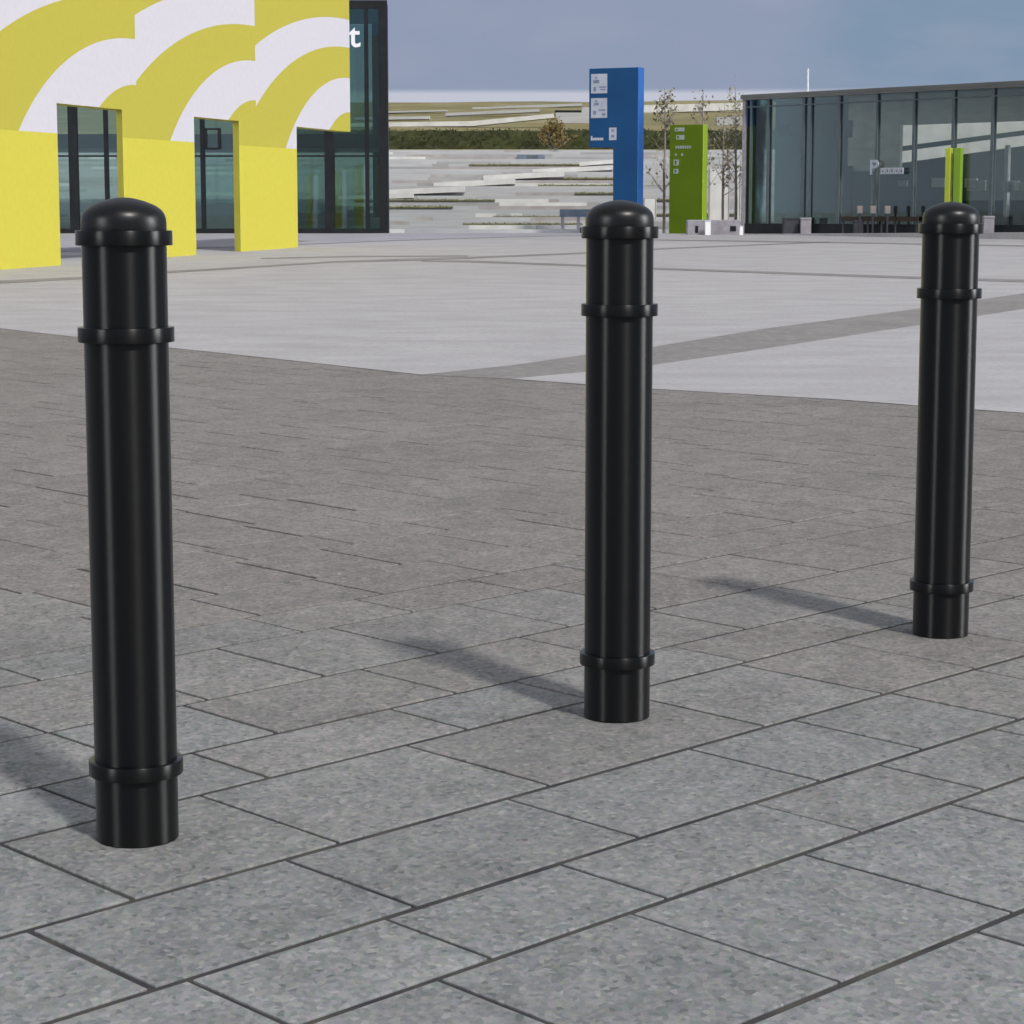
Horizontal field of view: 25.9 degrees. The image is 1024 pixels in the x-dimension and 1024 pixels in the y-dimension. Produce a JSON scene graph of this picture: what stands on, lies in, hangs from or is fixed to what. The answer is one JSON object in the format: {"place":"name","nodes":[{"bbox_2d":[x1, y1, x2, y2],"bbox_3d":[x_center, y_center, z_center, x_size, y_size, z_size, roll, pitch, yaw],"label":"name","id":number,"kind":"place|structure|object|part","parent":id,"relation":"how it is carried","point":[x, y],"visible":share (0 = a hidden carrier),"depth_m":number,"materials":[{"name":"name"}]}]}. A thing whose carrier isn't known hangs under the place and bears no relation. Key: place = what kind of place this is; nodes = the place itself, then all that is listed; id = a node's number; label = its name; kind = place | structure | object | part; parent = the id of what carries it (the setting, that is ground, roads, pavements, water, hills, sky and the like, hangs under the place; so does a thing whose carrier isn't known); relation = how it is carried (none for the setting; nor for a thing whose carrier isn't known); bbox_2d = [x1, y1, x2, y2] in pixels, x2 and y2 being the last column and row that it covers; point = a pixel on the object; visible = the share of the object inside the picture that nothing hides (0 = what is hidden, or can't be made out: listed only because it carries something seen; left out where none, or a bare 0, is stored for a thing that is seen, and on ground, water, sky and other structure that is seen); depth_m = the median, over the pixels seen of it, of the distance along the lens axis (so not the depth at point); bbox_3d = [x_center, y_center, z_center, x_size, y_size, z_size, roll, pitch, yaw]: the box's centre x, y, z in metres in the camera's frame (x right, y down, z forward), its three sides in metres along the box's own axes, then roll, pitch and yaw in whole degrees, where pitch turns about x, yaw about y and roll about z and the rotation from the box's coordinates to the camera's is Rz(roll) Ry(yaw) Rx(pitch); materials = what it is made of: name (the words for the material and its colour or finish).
{"place":"outdoors","nodes":[
{"label":"outdoors","id":0,"kind":"place"},
{"bbox_2d":[60,233,580,251],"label":"walkway","id":1,"kind":"structure","parent":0,"point":[67,243],"depth_m":58.71,"materials":[{"name":"grey concrete"}]},
{"bbox_2d":[354,116,429,120],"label":"retaining wall","id":2,"kind":"structure","parent":0,"point":[400,118],"depth_m":129.23,"materials":[{"name":"concrete"}]},
{"bbox_2d":[58,150,741,232],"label":"terrace steps","id":3,"kind":"structure","parent":0,"point":[410,169],"depth_m":80.38,"materials":[{"name":"concrete"}]},
{"bbox_2d":[338,194,413,198],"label":"ramp wall","id":4,"kind":"structure","parent":3,"relation":"on","point":[392,196],"depth_m":76.95,"materials":[{"name":"white concrete"}]},
{"bbox_2d":[371,186,464,194],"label":"ramp wall","id":5,"kind":"structure","parent":3,"relation":"on","point":[430,190],"depth_m":77.96,"materials":[{"name":"white concrete"}]},
{"bbox_2d":[434,178,514,185],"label":"ramp wall","id":6,"kind":"structure","parent":3,"relation":"on","point":[487,182],"depth_m":81.05,"materials":[{"name":"white concrete"}]},
{"bbox_2d":[483,171,563,179],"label":"ramp wall","id":7,"kind":"structure","parent":3,"relation":"on","point":[530,175],"depth_m":83.09,"materials":[{"name":"white concrete"}]},
{"bbox_2d":[517,154,544,158],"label":"cabinet","id":8,"kind":"object","parent":3,"relation":"on","point":[530,156],"visible":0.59,"depth_m":91.45,"materials":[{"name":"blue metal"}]},
{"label":"door","id":9,"kind":"part","parent":8,"relation":"part of","materials":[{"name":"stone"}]},
{"bbox_2d":[537,114,577,149],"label":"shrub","id":10,"kind":"object","parent":3,"relation":"on","point":[551,132],"visible":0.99,"depth_m":94.64,"materials":[{"name":"brown plant"}]},
{"bbox_2d":[532,165,612,171],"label":"ramp wall","id":11,"kind":"structure","parent":3,"relation":"on","point":[587,168],"depth_m":86.18,"materials":[{"name":"white stone"}]},
{"bbox_2d":[579,160,612,165],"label":"ramp wall","id":12,"kind":"structure","parent":3,"relation":"on","point":[596,162],"depth_m":88.22,"materials":[{"name":"white stone"}]},
{"bbox_2d":[643,198,655,220],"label":"screen panel","id":13,"kind":"object","parent":3,"relation":"on","point":[650,204],"visible":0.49,"depth_m":70.33,"materials":[{"name":"white stone"}]},
{"bbox_2d":[708,169,729,219],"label":"screen panel","id":14,"kind":"object","parent":3,"relation":"on","point":[714,200],"visible":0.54,"depth_m":70.30,"materials":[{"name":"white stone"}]},
{"bbox_2d":[734,161,740,219],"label":"screen panel","id":15,"kind":"object","parent":3,"relation":"on","point":[739,195],"visible":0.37,"depth_m":70.29,"materials":[{"name":"white stone"}]},
{"bbox_2d":[902,121,1023,162],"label":"boundary wall","id":16,"kind":"structure","parent":3,"relation":"on","point":[928,133],"depth_m":79.42,"materials":[{"name":"white stone"}]},
{"bbox_2d":[57,100,742,149],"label":"dune hill","id":17,"kind":"structure","parent":0,"point":[90,120],"depth_m":138.35,"materials":[{"name":"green plant"}]},
{"bbox_2d":[297,128,741,148],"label":"hedge","id":18,"kind":"object","parent":17,"relation":"on","point":[470,139],"visible":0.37,"depth_m":97.33,"materials":[{"name":"green plant"}]},
{"bbox_2d":[516,103,581,107],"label":"retaining wall","id":19,"kind":"structure","parent":17,"relation":"on","point":[563,105],"depth_m":173.88,"materials":[{"name":"concrete"}]},
{"bbox_2d":[555,110,580,112],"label":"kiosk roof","id":20,"kind":"structure","parent":17,"relation":"on","point":[567,111],"depth_m":140.87,"materials":[{"name":"metal"}]},
{"bbox_2d":[644,103,742,112],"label":"retaining wall","id":21,"kind":"structure","parent":17,"relation":"on","point":[712,107],"depth_m":154.47,"materials":[{"name":"white concrete"}]},
{"bbox_2d":[715,116,741,124],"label":"retaining wall","id":22,"kind":"structure","parent":17,"relation":"on","point":[728,120],"depth_m":112.07,"materials":[{"name":"concrete"}]},
{"bbox_2d":[389,110,447,113],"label":"retaining wall","id":23,"kind":"structure","parent":0,"point":[419,111],"depth_m":154.50,"materials":[{"name":"concrete"}]},
{"bbox_2d":[350,114,553,126],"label":"retaining wall","id":24,"kind":"structure","parent":0,"point":[483,122],"depth_m":109.13,"materials":[{"name":"white stone"}]},
{"bbox_2d":[445,109,539,116],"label":"retaining wall","id":25,"kind":"structure","parent":0,"point":[493,112],"depth_m":143.25,"materials":[{"name":"concrete"}]},
{"bbox_2d":[472,106,515,108],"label":"retaining wall","id":26,"kind":"structure","parent":0,"point":[500,107],"depth_m":170.30,"materials":[{"name":"concrete"}]},
{"bbox_2d":[0,295,1023,1023],"bbox_3d":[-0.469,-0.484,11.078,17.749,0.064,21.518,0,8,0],"label":"dark paving","id":27,"kind":"structure","parent":0,"point":[500,463],"depth_m":4.51,"materials":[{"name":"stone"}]},
{"bbox_2d":[75,197,182,847],"bbox_3d":[-0.620,0.019,3.614,0.154,1.050,0.154,0,8,0],"label":"bollard","id":28,"kind":"object","parent":27,"relation":"on","point":[125,333],"visible":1,"depth_m":3.56,"materials":[{"name":"black metal"}]},
{"bbox_2d":[580,200,658,722],"bbox_3d":[0.215,-0.102,4.499,0.154,1.050,0.154,-6,10,-40],"label":"bollard","id":29,"kind":"object","parent":27,"relation":"on","point":[619,309],"visible":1,"depth_m":4.45,"materials":[{"name":"black"}]},
{"bbox_2d":[910,201,983,638],"bbox_3d":[1.050,-0.221,5.381,0.154,1.050,0.154,1,8,10],"label":"bollard","id":30,"kind":"object","parent":27,"relation":"on","point":[949,292],"visible":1,"depth_m":5.33,"materials":[{"name":"black"}]},
{"bbox_2d":[0,233,1023,412],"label":"pale plaza","id":31,"kind":"structure","parent":0,"point":[420,317],"depth_m":22.60,"materials":[{"name":"grey concrete"}]},
{"bbox_2d":[0,0,349,269],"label":"arcade wall","id":32,"kind":"structure","parent":31,"relation":"on","point":[267,78],"depth_m":40.48,"materials":[{"name":"paint"}]},
{"bbox_2d":[57,0,388,232],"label":"glass building","id":33,"kind":"structure","parent":31,"relation":"on","point":[210,218],"depth_m":65.35,"materials":[{"name":"metal"}]},
{"bbox_2d":[0,239,1023,282],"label":"plaza bands","id":34,"kind":"object","parent":31,"relation":"on","point":[417,259],"visible":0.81,"depth_m":36.62,"materials":[{"name":"grey stone"}]},
{"bbox_2d":[560,209,589,232],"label":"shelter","id":35,"kind":"object","parent":31,"relation":"on","point":[578,213],"visible":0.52,"depth_m":67.10,"materials":[{"name":"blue metal"}]},
{"bbox_2d":[589,67,643,204],"bbox_3d":[3.043,-10.527,65.081,1.565,4.827,0.429,4,9,26],"label":"totem sign","id":36,"kind":"object","parent":31,"relation":"on","point":[616,109],"visible":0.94,"depth_m":64.76,"materials":[{"name":"blue paint"}]},
{"bbox_2d":[646,87,678,232],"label":"young tree","id":37,"kind":"object","parent":31,"relation":"on","point":[666,125],"visible":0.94,"depth_m":66.10,"materials":[{"name":"brown plant"}]},
{"bbox_2d":[669,124,707,233],"bbox_3d":[5.150,-9.700,65.044,1.055,3.197,0.350,4,9,26],"label":"totem sign","id":38,"kind":"object","parent":31,"relation":"on","point":[688,175],"visible":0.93,"depth_m":64.88,"materials":[{"name":"green paint"}]},
{"bbox_2d":[689,90,718,187],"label":"young tree","id":39,"kind":"object","parent":31,"relation":"on","point":[700,109],"visible":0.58,"depth_m":66.55,"materials":[{"name":"brown plant"}]},
{"bbox_2d":[705,221,710,234],"bbox_3d":[5.530,-8.015,62.813,0.177,0.428,0.160,0,8,0],"label":"marker box","id":40,"kind":"object","parent":31,"relation":"on","point":[707,227],"visible":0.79,"depth_m":62.74,"materials":[{"name":"metal"}]},
{"bbox_2d":[686,220,739,234],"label":"wall","id":41,"kind":"structure","parent":31,"relation":"on","point":[718,227],"depth_m":63.08,"materials":[{"name":"grey concrete"}]},
{"bbox_2d":[424,293,1023,378],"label":"paving strip","id":42,"kind":"object","parent":31,"relation":"attached to","point":[752,340],"visible":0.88,"depth_m":17.34,"materials":[{"name":"grey stone"}]},
{"bbox_2d":[711,95,741,219],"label":"young tree","id":43,"kind":"object","parent":31,"relation":"on","point":[723,181],"visible":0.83,"depth_m":67.11,"materials":[{"name":"brown plant"}]},
{"bbox_2d":[713,73,743,219],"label":"young tree","id":44,"kind":"object","parent":31,"relation":"on","point":[735,130],"visible":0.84,"depth_m":65.67,"materials":[{"name":"brown plant"}]},
{"bbox_2d":[739,226,743,234],"bbox_3d":[6.475,-7.944,62.822,0.116,0.283,0.160,0,8,0],"label":"marker box","id":45,"kind":"object","parent":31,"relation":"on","point":[740,230],"visible":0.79,"depth_m":62.76,"materials":[{"name":"metal"}]},
{"bbox_2d":[782,218,798,233],"bbox_3d":[7.933,-8.132,63.356,0.456,0.504,0.369,0,8,0],"label":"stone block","id":46,"kind":"object","parent":31,"relation":"on","point":[790,225],"visible":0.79,"depth_m":63.18,"materials":[{"name":"grey concrete"}]},
{"bbox_2d":[800,218,811,233],"bbox_3d":[8.309,-8.074,62.932,0.309,0.508,0.251,0,8,0],"label":"stone block","id":47,"kind":"object","parent":31,"relation":"on","point":[805,225],"depth_m":62.82,"materials":[{"name":"grey concrete"}]},
{"bbox_2d":[852,220,863,232],"bbox_3d":[9.574,-7.844,61.516,0.290,0.453,0.236,0,8,0],"label":"waste bin","id":48,"kind":"object","parent":31,"relation":"on","point":[855,226],"visible":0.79,"depth_m":61.41,"materials":[{"name":"grey metal"}]},
{"bbox_2d":[857,206,862,232],"bbox_3d":[9.527,-7.952,60.976,0.150,0.880,0.100,0,8,0],"label":"parking meter","id":49,"kind":"object","parent":31,"relation":"on","point":[859,209],"visible":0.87,"depth_m":60.92,"materials":[{"name":"grey metal"}]},
{"bbox_2d":[870,206,875,232],"bbox_3d":[9.834,-7.904,60.637,0.150,0.880,0.100,0,8,0],"label":"parking meter","id":50,"kind":"object","parent":31,"relation":"on","point":[872,210],"visible":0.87,"depth_m":60.57,"materials":[{"name":"grey metal"}]},
{"bbox_2d":[841,216,918,232],"bbox_3d":[10.069,-7.810,60.991,0.060,0.580,2.661,-7,10,-41],"label":"cycle rail","id":51,"kind":"object","parent":31,"relation":"on","point":[868,219],"visible":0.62,"depth_m":60.92,"materials":[{"name":"grey metal"}]},
{"bbox_2d":[740,80,1023,233],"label":"glass pavilion","id":52,"kind":"structure","parent":31,"relation":"on","point":[826,160],"depth_m":63.21,"materials":[{"name":"glass"},{"name":"dark metal"},{"name":"slate metal"}]},
{"bbox_2d":[782,124,790,136],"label":"small window","id":53,"kind":"structure","parent":52,"relation":"in","point":[786,128],"depth_m":65.10,"materials":[{"name":"glass"}]},
{"bbox_2d":[807,68,808,90],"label":"mast","id":54,"kind":"object","parent":52,"relation":"on","point":[807,79],"visible":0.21,"depth_m":80.60,"materials":[{"name":"metal"}]},
{"bbox_2d":[836,166,852,223],"bbox_3d":[9.452,-8.924,63.298,0.070,1.816,0.530,-7,10,-41],"label":"door","id":55,"kind":"structure","parent":52,"relation":"in","point":[847,172],"depth_m":63.16,"materials":[{"name":"glass"}]},
{"bbox_2d":[743,232,1023,238],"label":"kerb","id":56,"kind":"structure","parent":31,"relation":"on","point":[1003,235],"depth_m":59.41,"materials":[{"name":"grey concrete"}]},
{"bbox_2d":[944,148,952,201],"bbox_3d":[11.659,-8.549,59.431,0.120,2.322,0.168,-7,10,-41],"label":"banner post","id":57,"kind":"object","parent":56,"relation":"on","point":[948,173],"visible":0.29,"depth_m":59.32,"materials":[{"name":"yellow paint"}]},
{"bbox_2d":[953,148,962,202],"bbox_3d":[11.864,-8.518,59.204,0.120,2.322,0.223,-7,10,-41],"label":"banner post","id":58,"kind":"object","parent":56,"relation":"on","point":[958,175],"visible":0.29,"depth_m":59.09,"materials":[{"name":"metal"}]},
{"bbox_2d":[884,206,890,232],"bbox_3d":[10.167,-7.851,60.269,0.150,0.880,0.100,0,8,0],"label":"parking meter","id":59,"kind":"object","parent":31,"relation":"on","point":[886,210],"visible":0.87,"depth_m":60.21,"materials":[{"name":"grey metal"}]},
{"bbox_2d":[982,216,994,232],"bbox_3d":[12.470,-7.452,58.252,0.298,0.599,0.243,0,8,0],"label":"stone block","id":60,"kind":"object","parent":31,"relation":"on","point":[988,222],"depth_m":58.13,"materials":[{"name":"grey concrete"}]},
{"bbox_2d":[354,163,740,224],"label":"grass","id":61,"kind":"structure","parent":0,"point":[574,223],"depth_m":76.16,"materials":[{"name":"green plant"}]},
{"bbox_2d":[555,107,588,122],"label":"retaining wall","id":62,"kind":"structure","parent":0,"point":[582,116],"depth_m":119.75,"materials":[{"name":"concrete"}]},
{"bbox_2d":[349,0,1023,101],"label":"sky","id":63,"kind":"structure","parent":0,"point":[439,50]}
]}

